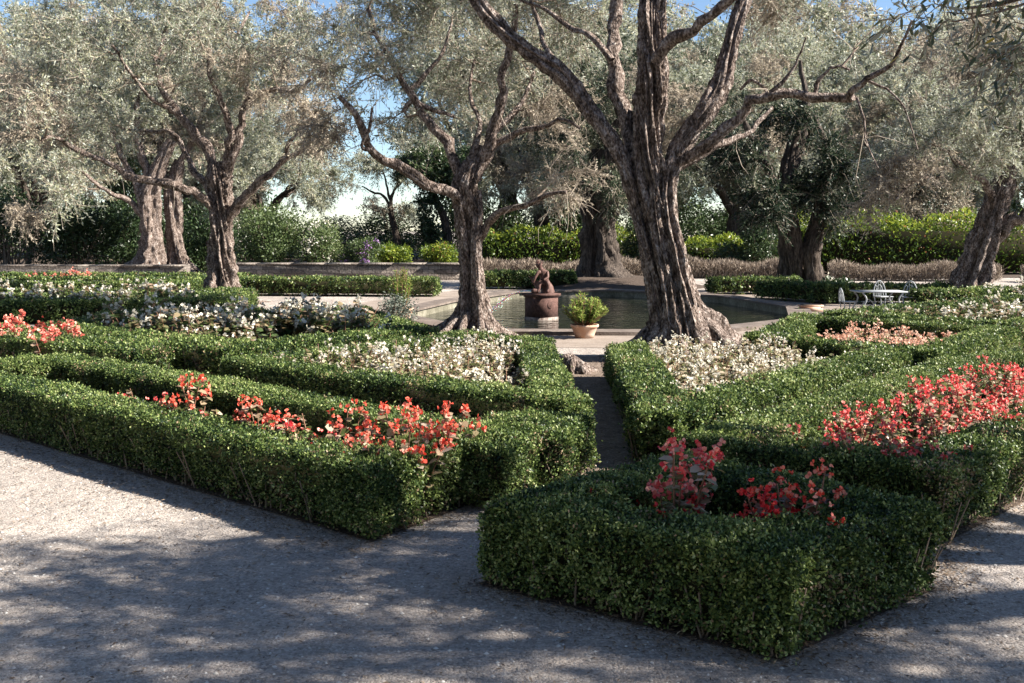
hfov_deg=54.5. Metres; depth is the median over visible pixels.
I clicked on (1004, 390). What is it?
pink begonia
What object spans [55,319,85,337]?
red begonia
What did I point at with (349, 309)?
white begonia
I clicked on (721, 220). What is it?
shrub
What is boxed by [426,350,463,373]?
white begonia
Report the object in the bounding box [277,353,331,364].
white begonia
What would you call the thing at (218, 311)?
white begonia
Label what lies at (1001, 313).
white begonia
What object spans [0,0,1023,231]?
sky
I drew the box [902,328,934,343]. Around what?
coral begonia
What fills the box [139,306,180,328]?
white begonia
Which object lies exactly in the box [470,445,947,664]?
box hedge
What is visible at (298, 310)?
white begonia
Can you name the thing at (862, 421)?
pink begonia
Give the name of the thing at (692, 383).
white begonia
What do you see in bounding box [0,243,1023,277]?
terrain
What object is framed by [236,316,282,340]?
white begonia
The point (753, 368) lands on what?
white begonia
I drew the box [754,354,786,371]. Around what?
white begonia
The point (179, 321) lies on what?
white begonia
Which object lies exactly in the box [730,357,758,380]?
white begonia
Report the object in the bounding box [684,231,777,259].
laurel hedge
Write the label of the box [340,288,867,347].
paving
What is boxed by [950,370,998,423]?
pink begonia
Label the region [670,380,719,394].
white begonia
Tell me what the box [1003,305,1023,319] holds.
white begonia
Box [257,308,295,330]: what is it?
white begonia
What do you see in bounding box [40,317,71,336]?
red begonia
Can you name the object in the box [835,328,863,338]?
coral begonia
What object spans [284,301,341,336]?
white begonia
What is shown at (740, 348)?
white begonia
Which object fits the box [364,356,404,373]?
white begonia
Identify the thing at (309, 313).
white begonia
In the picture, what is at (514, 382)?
white begonia
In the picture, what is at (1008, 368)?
pink begonia
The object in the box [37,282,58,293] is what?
white begonia
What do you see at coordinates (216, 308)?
white begonia
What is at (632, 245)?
evergreen shrub
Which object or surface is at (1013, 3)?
olive tree
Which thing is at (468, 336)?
white begonia
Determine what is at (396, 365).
white begonia
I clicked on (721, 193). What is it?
olive tree
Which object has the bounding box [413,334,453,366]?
white begonia
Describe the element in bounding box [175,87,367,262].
olive tree
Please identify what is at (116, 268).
stone wall
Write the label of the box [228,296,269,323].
white begonia
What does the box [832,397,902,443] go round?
pink begonia
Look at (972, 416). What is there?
pink begonia
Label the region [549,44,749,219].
olive tree
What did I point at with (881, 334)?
coral begonia
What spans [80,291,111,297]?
white begonia
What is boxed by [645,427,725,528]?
red begonia
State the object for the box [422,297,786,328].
water
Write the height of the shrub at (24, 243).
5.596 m
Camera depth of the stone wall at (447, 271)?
31.69 m
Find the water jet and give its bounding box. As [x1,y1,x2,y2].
[492,290,530,311]
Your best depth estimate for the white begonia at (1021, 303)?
17.67 m
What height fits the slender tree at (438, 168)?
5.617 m
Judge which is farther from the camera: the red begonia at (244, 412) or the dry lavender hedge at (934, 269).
the dry lavender hedge at (934, 269)
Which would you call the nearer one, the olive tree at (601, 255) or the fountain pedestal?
the fountain pedestal
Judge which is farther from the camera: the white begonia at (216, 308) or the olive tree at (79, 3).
the olive tree at (79, 3)
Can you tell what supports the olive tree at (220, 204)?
on the ground at (182, 576)
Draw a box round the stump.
[561,353,598,374]
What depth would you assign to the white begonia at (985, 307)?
15.65 m
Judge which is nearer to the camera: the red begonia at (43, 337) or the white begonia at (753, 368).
the white begonia at (753, 368)
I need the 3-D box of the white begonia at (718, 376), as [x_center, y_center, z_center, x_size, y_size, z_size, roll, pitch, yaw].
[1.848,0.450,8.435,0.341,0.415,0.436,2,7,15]
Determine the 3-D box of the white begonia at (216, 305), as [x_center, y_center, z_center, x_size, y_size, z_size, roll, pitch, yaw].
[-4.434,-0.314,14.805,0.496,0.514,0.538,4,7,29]
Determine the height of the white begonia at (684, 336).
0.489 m
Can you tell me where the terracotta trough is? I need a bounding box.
[798,304,823,311]
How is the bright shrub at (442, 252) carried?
on the terrain at (1006, 275)
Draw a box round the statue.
[530,260,554,293]
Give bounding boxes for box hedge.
[0,270,251,288]
[0,285,258,321]
[0,322,174,369]
[0,349,601,539]
[34,304,440,375]
[218,327,596,434]
[238,273,441,296]
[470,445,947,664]
[484,267,577,288]
[601,337,915,462]
[679,345,1023,543]
[701,273,803,294]
[739,307,1023,366]
[752,278,953,303]
[822,290,1023,348]
[904,284,1023,302]
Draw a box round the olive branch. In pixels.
[835,0,1023,131]
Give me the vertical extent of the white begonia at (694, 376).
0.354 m
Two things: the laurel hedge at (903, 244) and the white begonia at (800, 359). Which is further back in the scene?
the laurel hedge at (903, 244)
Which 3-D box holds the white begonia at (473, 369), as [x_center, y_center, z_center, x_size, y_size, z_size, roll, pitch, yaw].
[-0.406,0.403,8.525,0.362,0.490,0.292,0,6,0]
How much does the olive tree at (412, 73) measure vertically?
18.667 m
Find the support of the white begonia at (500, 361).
on the soil at (511, 373)
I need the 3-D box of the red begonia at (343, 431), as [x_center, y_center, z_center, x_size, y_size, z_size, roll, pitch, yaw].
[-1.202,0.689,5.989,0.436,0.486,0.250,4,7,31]
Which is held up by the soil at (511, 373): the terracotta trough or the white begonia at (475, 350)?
the white begonia at (475, 350)
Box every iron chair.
[838,288,855,308]
[873,280,892,305]
[901,281,916,303]
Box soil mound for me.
[518,275,705,289]
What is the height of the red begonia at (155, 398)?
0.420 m
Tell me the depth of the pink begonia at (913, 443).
5.97 m
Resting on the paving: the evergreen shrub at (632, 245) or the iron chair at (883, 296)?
the iron chair at (883, 296)
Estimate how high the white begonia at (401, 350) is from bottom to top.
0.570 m
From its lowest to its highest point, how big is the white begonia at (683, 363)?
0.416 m
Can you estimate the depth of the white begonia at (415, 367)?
9.23 m
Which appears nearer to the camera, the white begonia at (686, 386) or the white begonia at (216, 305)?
the white begonia at (686, 386)
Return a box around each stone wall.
[0,264,189,273]
[236,263,459,279]
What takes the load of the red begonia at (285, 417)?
on the soil at (248, 502)
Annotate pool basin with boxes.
[376,289,811,335]
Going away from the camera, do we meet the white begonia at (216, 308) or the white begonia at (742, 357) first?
the white begonia at (742, 357)
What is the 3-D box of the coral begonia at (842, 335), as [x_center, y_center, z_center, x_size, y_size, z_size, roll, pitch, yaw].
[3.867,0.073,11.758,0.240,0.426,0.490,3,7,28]
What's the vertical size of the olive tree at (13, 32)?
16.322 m
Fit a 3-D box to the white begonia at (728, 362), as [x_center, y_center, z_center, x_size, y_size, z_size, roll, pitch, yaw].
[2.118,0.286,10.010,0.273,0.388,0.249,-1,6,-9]
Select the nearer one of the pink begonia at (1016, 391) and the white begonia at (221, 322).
the pink begonia at (1016, 391)
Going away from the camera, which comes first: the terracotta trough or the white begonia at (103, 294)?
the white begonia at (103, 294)
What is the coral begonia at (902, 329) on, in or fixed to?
on the soil
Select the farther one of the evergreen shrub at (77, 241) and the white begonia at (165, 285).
the evergreen shrub at (77, 241)
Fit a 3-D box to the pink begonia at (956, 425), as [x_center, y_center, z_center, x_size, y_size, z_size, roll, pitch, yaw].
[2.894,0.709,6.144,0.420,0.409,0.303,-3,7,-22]
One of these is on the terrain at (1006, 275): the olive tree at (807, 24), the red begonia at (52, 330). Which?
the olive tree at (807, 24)
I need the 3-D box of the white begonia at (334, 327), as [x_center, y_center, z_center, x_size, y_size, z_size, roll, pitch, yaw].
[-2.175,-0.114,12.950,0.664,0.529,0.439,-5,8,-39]
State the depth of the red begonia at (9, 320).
11.71 m
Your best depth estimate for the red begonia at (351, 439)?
5.43 m
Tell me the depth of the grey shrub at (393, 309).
16.32 m
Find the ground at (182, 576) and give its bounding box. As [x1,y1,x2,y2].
[0,232,1023,682]
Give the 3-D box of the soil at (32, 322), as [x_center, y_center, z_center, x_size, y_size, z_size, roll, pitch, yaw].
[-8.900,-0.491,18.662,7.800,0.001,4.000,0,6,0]
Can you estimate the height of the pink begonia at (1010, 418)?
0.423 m
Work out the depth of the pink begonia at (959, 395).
7.11 m
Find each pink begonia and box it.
[787,422,868,457]
[817,419,837,440]
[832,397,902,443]
[835,419,892,460]
[840,401,903,439]
[851,414,886,443]
[854,426,930,446]
[878,422,972,454]
[879,392,956,446]
[881,411,939,448]
[882,439,952,462]
[894,376,949,447]
[906,375,952,423]
[914,401,971,443]
[919,382,982,439]
[930,395,974,435]
[940,363,995,422]
[947,381,997,428]
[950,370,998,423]
[950,424,1013,437]
[956,362,1016,421]
[957,407,1023,420]
[976,355,1022,408]
[976,396,1007,420]
[977,411,1021,424]
[985,380,1021,410]
[990,383,1023,416]
[991,390,1023,409]
[1002,364,1023,408]
[1015,366,1023,397]
[1015,388,1023,405]
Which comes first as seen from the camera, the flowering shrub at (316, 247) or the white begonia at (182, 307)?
the white begonia at (182, 307)
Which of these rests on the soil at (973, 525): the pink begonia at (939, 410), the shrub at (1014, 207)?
the pink begonia at (939, 410)
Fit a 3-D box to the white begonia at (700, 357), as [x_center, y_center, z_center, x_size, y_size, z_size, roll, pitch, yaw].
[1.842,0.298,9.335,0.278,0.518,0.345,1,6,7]
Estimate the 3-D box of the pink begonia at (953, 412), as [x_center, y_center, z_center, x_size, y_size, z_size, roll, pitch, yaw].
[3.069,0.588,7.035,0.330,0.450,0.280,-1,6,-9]
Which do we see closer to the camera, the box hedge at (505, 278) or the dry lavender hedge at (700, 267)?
the box hedge at (505, 278)
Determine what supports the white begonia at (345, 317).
on the soil
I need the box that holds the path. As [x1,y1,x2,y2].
[559,356,637,478]
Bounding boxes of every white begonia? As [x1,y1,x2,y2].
[0,279,10,292]
[0,292,30,299]
[6,288,28,292]
[18,284,47,291]
[20,288,58,297]
[26,290,39,298]
[33,287,66,298]
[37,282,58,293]
[56,280,75,292]
[68,291,88,298]
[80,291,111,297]
[81,284,105,292]
[85,287,110,292]
[86,312,115,326]
[95,288,108,297]
[102,296,149,327]
[106,283,133,292]
[106,288,125,297]
[116,291,135,297]
[119,314,156,329]
[122,309,168,330]
[123,292,167,328]
[124,282,158,293]
[128,284,159,296]
[130,278,162,297]
[130,307,179,331]
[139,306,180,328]
[145,313,190,332]
[153,301,180,318]
[154,281,181,296]
[156,305,191,317]
[157,287,190,297]
[160,282,191,292]
[161,302,204,328]
[164,305,202,334]
[171,290,197,297]
[172,313,212,333]
[178,309,209,325]
[184,301,215,311]
[187,316,219,333]
[189,312,237,336]
[189,324,234,337]
[196,306,236,335]
[197,303,234,316]
[202,306,227,335]
[207,307,253,334]
[211,318,250,338]
[213,310,257,335]
[222,307,258,336]
[223,312,247,336]
[225,296,250,313]
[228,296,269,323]
[233,330,259,340]
[234,302,288,333]
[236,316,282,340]
[238,312,281,338]
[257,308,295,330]
[260,308,289,338]
[261,298,307,330]
[261,301,292,314]
[269,309,320,342]
[274,309,316,336]
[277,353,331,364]
[279,300,312,328]
[281,297,324,329]
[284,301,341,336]
[285,299,305,322]
[288,293,331,312]
[291,302,326,331]
[296,292,322,306]
[304,338,341,365]
[312,300,339,332]
[312,303,337,330]
[319,303,347,313]
[319,307,351,337]
[325,313,370,332]
[326,304,356,329]
[333,306,379,329]
[333,348,368,369]
[335,294,364,329]
[341,341,384,369]
[347,310,392,329]
[351,334,388,371]
[362,345,407,371]
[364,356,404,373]
[371,352,405,374]
[372,335,416,374]
[392,357,426,376]
[400,339,435,373]
[404,350,438,376]
[406,358,455,377]
[412,347,464,376]
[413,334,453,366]
[416,349,448,370]
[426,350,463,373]
[430,342,459,371]
[430,362,466,380]
[433,337,459,365]
[435,353,466,376]
[437,347,471,367]
[444,359,485,385]
[446,326,484,360]
[446,347,488,381]
[448,339,475,377]
[449,370,481,380]
[461,338,494,377]
[467,342,504,381]
[468,346,490,367]
[471,366,503,382]
[477,342,508,375]
[479,328,521,374]
[481,338,511,360]
[481,339,519,382]
[482,366,528,385]
[495,365,520,384]
[638,339,674,367]
[639,339,675,365]
[653,334,681,356]
[656,345,692,375]
[657,351,688,386]
[663,354,694,385]
[666,350,692,374]
[667,330,699,364]
[669,361,690,383]
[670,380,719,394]
[673,371,695,389]
[678,348,709,372]
[678,376,717,389]
[679,343,712,370]
[681,371,713,387]
[682,377,714,388]
[683,331,708,359]
[684,359,724,385]
[686,345,711,370]
[688,371,723,387]
[689,338,732,356]
[689,343,728,373]
[690,359,721,387]
[695,337,724,364]
[695,347,723,385]
[699,374,741,385]
[706,354,745,382]
[707,341,734,380]
[707,352,736,379]
[712,369,749,383]
[715,341,738,365]
[720,338,750,374]
[723,363,748,379]
[726,345,748,369]
[730,355,763,374]
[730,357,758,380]
[733,364,764,373]
[734,350,749,376]
[739,338,767,363]
[743,333,771,362]
[746,345,770,373]
[754,332,786,358]
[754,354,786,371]
[754,359,795,372]
[761,349,793,371]
[761,354,781,370]
[763,333,796,368]
[772,344,799,367]
[784,346,811,364]
[787,346,821,363]
[787,355,818,363]
[882,306,919,314]
[937,308,962,317]
[939,309,972,318]
[955,301,975,316]
[961,300,982,320]
[964,308,1007,319]
[969,310,997,318]
[980,303,998,317]
[984,289,1001,317]
[992,301,1020,318]
[999,287,1023,293]
[1000,307,1020,319]
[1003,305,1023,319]
[1010,304,1023,317]
[1015,296,1023,305]
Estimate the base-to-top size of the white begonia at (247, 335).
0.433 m
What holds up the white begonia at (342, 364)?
on the soil at (511, 373)
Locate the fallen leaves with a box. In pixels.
[0,356,1023,682]
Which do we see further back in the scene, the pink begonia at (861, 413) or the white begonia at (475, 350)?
the white begonia at (475, 350)
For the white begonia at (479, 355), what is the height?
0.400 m
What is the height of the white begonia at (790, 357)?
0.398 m
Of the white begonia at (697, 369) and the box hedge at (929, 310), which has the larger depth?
the box hedge at (929, 310)
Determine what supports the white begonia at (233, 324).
on the soil
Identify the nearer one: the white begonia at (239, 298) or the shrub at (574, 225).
the white begonia at (239, 298)
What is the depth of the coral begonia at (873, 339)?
11.05 m
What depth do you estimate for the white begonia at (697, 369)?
9.06 m
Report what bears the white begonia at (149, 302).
on the soil
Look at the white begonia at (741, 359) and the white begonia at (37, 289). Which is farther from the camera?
the white begonia at (37, 289)
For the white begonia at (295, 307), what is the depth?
13.71 m
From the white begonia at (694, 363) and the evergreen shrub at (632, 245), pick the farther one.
the evergreen shrub at (632, 245)
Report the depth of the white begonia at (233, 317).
12.47 m
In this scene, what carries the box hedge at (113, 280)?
on the soil
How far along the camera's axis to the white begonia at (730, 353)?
10.47 m
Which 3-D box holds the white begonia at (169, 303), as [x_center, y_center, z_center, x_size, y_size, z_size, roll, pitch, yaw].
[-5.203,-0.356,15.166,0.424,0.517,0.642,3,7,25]
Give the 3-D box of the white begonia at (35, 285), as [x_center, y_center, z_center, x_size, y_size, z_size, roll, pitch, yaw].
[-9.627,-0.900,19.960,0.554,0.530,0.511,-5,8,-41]
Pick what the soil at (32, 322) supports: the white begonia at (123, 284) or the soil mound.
the white begonia at (123, 284)
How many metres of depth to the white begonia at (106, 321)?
13.51 m
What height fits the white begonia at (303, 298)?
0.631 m
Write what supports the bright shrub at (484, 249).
on the terrain at (1006, 275)
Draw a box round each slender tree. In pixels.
[344,128,458,249]
[389,140,470,254]
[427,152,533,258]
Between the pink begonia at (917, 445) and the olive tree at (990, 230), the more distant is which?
the olive tree at (990, 230)
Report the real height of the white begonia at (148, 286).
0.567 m
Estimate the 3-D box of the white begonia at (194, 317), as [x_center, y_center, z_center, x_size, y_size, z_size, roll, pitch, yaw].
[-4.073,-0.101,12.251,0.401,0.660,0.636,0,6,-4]
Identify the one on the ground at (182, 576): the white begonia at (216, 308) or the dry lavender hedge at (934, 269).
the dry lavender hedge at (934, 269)
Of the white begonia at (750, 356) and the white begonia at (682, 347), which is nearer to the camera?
the white begonia at (750, 356)
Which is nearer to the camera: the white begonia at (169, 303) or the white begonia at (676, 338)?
the white begonia at (676, 338)
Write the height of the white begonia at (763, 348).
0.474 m
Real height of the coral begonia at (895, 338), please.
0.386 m
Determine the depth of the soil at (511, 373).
11.02 m
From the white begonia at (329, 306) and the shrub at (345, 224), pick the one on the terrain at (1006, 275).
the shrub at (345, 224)
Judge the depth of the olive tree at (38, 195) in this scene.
50.70 m
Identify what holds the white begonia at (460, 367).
on the soil at (511, 373)
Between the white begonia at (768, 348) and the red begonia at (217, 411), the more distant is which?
the white begonia at (768, 348)
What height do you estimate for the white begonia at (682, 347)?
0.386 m
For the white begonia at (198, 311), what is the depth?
13.83 m
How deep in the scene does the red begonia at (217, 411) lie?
6.78 m
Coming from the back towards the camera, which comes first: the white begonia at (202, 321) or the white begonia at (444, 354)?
the white begonia at (202, 321)
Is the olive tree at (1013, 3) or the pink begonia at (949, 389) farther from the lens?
the olive tree at (1013, 3)
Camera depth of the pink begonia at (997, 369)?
8.15 m
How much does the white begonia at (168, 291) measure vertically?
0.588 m
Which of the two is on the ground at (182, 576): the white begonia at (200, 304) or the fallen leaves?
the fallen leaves
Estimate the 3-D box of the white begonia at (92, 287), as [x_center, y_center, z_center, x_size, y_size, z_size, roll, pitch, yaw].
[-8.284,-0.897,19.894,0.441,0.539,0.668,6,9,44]
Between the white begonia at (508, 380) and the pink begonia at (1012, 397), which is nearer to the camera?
the pink begonia at (1012, 397)
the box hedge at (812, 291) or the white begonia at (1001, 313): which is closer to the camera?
the white begonia at (1001, 313)
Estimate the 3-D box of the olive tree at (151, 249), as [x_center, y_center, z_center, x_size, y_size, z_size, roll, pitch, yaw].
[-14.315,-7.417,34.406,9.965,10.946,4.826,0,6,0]
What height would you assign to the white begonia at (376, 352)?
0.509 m
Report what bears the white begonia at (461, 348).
on the soil at (511, 373)
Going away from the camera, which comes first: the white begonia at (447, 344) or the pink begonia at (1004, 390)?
the pink begonia at (1004, 390)
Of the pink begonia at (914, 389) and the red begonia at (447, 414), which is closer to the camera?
the red begonia at (447, 414)
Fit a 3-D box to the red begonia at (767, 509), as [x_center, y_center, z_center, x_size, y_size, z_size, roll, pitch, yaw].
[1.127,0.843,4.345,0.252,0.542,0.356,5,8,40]
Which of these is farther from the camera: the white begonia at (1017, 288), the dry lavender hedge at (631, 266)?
the dry lavender hedge at (631, 266)
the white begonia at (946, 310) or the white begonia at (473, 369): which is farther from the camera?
the white begonia at (946, 310)
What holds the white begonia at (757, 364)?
on the soil at (600, 356)
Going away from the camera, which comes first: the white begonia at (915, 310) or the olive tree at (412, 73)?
the white begonia at (915, 310)
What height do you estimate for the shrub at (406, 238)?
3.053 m
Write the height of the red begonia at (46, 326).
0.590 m
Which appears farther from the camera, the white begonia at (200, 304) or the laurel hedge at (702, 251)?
the laurel hedge at (702, 251)
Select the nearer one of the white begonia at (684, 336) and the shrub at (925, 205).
the white begonia at (684, 336)
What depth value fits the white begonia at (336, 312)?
14.42 m
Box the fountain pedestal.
[522,292,560,320]
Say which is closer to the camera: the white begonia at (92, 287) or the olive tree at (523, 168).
the white begonia at (92, 287)
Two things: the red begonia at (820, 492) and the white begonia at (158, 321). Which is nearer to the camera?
the red begonia at (820, 492)
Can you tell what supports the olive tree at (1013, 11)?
on the terrain at (1006, 275)
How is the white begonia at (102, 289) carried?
on the soil at (32, 322)
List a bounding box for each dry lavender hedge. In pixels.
[483,256,642,275]
[687,254,778,277]
[826,258,1007,280]
[1019,264,1023,280]
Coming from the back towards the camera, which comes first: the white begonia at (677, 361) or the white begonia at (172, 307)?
the white begonia at (172, 307)
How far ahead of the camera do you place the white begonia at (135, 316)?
13.49 m
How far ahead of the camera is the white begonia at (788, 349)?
10.55 m
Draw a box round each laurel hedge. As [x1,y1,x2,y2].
[483,221,638,264]
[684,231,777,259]
[797,205,1023,273]
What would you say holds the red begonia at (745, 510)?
on the soil at (687, 632)
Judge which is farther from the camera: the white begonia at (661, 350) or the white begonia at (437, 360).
the white begonia at (661, 350)
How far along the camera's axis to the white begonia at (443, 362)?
8.98 m
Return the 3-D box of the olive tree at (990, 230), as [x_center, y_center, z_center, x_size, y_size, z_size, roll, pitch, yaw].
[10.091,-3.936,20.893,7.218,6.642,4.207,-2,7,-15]
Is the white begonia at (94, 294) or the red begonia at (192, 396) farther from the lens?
the white begonia at (94, 294)
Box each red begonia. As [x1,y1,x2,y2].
[0,309,29,331]
[0,314,13,331]
[0,317,21,336]
[27,326,51,355]
[35,316,60,330]
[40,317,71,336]
[40,320,58,340]
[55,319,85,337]
[69,267,79,275]
[117,389,168,404]
[159,373,212,413]
[199,409,222,418]
[232,394,278,432]
[263,408,316,435]
[277,413,348,444]
[313,399,379,445]
[342,430,390,463]
[355,396,433,449]
[375,409,452,511]
[425,400,486,439]
[429,419,459,506]
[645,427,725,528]
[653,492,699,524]
[732,506,758,521]
[737,478,806,520]
[743,458,846,525]
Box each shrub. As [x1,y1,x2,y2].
[0,180,96,258]
[0,184,71,263]
[24,193,126,263]
[86,195,164,263]
[98,154,197,256]
[164,206,241,270]
[182,134,282,257]
[233,200,308,262]
[286,214,368,257]
[290,218,346,262]
[333,208,422,259]
[337,233,384,262]
[371,241,412,262]
[377,288,418,320]
[415,238,457,262]
[482,228,523,259]
[518,167,621,239]
[616,183,728,246]
[619,218,640,260]
[687,189,777,244]
[713,208,778,263]
[775,155,888,230]
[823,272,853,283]
[825,176,903,230]
[875,187,978,228]
[888,174,979,230]
[975,188,1023,230]
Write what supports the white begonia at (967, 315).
on the soil
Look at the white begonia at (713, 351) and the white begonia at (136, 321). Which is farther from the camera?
the white begonia at (136, 321)
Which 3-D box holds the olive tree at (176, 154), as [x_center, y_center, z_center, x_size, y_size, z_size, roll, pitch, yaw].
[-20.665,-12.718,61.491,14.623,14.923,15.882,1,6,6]
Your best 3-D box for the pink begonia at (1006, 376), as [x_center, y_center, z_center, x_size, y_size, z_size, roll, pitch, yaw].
[3.843,0.428,8.086,0.491,0.535,0.354,-2,7,-17]
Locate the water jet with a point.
(494, 308)
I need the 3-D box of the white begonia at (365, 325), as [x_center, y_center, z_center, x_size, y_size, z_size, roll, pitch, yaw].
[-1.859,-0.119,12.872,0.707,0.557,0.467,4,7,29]
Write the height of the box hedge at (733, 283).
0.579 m
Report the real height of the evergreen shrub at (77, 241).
3.122 m
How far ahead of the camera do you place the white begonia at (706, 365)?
8.91 m
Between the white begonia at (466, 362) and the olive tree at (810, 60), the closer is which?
the white begonia at (466, 362)
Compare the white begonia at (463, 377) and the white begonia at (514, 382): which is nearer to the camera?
the white begonia at (463, 377)
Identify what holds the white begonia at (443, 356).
on the soil at (511, 373)
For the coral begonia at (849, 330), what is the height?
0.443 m
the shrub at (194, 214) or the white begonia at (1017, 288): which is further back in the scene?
the shrub at (194, 214)
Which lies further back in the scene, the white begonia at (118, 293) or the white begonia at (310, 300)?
the white begonia at (118, 293)
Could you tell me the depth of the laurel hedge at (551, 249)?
37.45 m
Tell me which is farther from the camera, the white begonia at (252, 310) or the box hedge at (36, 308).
the box hedge at (36, 308)
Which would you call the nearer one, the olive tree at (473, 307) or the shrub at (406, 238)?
the olive tree at (473, 307)
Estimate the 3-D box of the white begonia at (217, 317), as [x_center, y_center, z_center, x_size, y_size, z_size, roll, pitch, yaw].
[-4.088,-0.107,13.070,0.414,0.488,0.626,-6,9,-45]
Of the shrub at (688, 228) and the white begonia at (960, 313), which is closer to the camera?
the white begonia at (960, 313)
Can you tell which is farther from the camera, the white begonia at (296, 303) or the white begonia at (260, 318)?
the white begonia at (296, 303)
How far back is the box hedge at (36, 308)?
17.15 m
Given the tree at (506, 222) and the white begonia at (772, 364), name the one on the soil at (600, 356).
the white begonia at (772, 364)
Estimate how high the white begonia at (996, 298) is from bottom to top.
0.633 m
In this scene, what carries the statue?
on the fountain pedestal
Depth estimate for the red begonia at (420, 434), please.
5.44 m
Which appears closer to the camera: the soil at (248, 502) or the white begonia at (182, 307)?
the soil at (248, 502)
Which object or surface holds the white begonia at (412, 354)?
on the soil at (511, 373)
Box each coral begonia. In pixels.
[817,333,858,341]
[832,331,849,339]
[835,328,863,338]
[844,323,878,340]
[847,318,882,340]
[857,336,890,342]
[859,336,896,342]
[868,328,890,342]
[869,332,900,344]
[873,325,914,342]
[888,335,924,345]
[895,338,944,345]
[899,330,926,344]
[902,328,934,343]
[904,337,924,345]
[907,335,935,342]
[931,330,950,340]
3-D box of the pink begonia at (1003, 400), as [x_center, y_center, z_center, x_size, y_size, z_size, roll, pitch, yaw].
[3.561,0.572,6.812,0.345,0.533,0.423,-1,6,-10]
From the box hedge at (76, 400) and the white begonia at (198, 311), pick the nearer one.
the box hedge at (76, 400)
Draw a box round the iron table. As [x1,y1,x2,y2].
[849,290,907,307]
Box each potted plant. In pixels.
[387,266,413,317]
[560,290,608,338]
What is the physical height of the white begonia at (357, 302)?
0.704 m
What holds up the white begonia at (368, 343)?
on the soil at (511, 373)
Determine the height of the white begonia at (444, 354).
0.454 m
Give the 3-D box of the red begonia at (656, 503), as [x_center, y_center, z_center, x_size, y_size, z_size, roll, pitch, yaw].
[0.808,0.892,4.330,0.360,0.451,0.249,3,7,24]
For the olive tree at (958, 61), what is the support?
on the terrain at (1006, 275)
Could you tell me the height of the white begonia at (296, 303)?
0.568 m
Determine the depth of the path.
8.38 m
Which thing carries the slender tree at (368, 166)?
on the terrain at (1006, 275)
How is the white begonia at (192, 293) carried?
on the soil at (32, 322)
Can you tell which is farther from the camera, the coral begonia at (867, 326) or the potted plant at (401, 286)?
the potted plant at (401, 286)
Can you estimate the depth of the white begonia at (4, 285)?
19.90 m
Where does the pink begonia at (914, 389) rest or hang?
on the soil at (973, 525)
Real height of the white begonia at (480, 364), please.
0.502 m
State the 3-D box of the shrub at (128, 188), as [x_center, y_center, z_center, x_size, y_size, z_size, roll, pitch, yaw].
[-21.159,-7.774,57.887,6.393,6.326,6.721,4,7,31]
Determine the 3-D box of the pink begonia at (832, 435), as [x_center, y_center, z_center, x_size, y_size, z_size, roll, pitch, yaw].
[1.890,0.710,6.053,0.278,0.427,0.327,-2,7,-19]
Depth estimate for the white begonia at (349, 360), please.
9.96 m
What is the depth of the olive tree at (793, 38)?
58.36 m
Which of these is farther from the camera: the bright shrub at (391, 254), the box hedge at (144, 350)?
the bright shrub at (391, 254)
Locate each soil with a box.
[0,320,53,323]
[0,426,485,540]
[414,369,518,385]
[477,578,934,659]
[598,355,733,460]
[885,395,1023,542]
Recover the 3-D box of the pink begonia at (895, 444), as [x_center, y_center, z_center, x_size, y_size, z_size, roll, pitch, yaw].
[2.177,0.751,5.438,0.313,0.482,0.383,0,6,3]
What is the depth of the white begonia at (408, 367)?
9.49 m
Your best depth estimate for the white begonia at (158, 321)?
12.64 m
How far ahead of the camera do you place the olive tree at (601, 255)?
27.59 m
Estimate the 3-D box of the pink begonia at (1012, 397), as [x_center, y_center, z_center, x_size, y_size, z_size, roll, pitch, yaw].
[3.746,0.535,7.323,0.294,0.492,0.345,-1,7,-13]
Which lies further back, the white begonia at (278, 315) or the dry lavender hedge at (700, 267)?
the dry lavender hedge at (700, 267)
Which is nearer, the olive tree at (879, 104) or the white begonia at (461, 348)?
the white begonia at (461, 348)
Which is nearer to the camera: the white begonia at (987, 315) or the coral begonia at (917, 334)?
the coral begonia at (917, 334)
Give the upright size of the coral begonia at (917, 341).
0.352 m
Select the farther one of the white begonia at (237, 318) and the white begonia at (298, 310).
the white begonia at (298, 310)
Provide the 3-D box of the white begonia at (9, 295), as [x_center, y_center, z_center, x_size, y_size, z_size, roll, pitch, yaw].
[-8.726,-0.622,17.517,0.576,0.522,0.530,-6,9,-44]
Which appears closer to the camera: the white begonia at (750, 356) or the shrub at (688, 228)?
the white begonia at (750, 356)
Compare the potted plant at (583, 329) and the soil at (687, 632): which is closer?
the soil at (687, 632)
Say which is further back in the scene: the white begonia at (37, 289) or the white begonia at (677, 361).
the white begonia at (37, 289)
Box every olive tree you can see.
[0,0,97,155]
[0,0,230,263]
[0,0,231,248]
[0,0,357,306]
[0,38,133,263]
[0,119,67,220]
[69,9,298,214]
[140,0,351,272]
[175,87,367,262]
[252,0,616,335]
[364,0,608,228]
[440,0,926,362]
[444,33,636,239]
[464,0,638,232]
[498,47,662,228]
[503,11,770,277]
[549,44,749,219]
[576,0,735,197]
[618,48,860,243]
[636,8,866,195]
[667,4,872,236]
[679,0,912,225]
[700,57,873,281]
[803,33,1023,230]
[808,0,1022,210]
[829,3,1023,287]
[879,4,1023,228]
[905,0,1023,212]
[964,0,1020,8]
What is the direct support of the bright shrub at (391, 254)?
on the terrain at (1006, 275)
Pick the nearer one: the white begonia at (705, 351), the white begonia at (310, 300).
the white begonia at (705, 351)
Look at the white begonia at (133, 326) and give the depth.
13.23 m
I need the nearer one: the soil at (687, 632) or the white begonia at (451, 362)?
the soil at (687, 632)

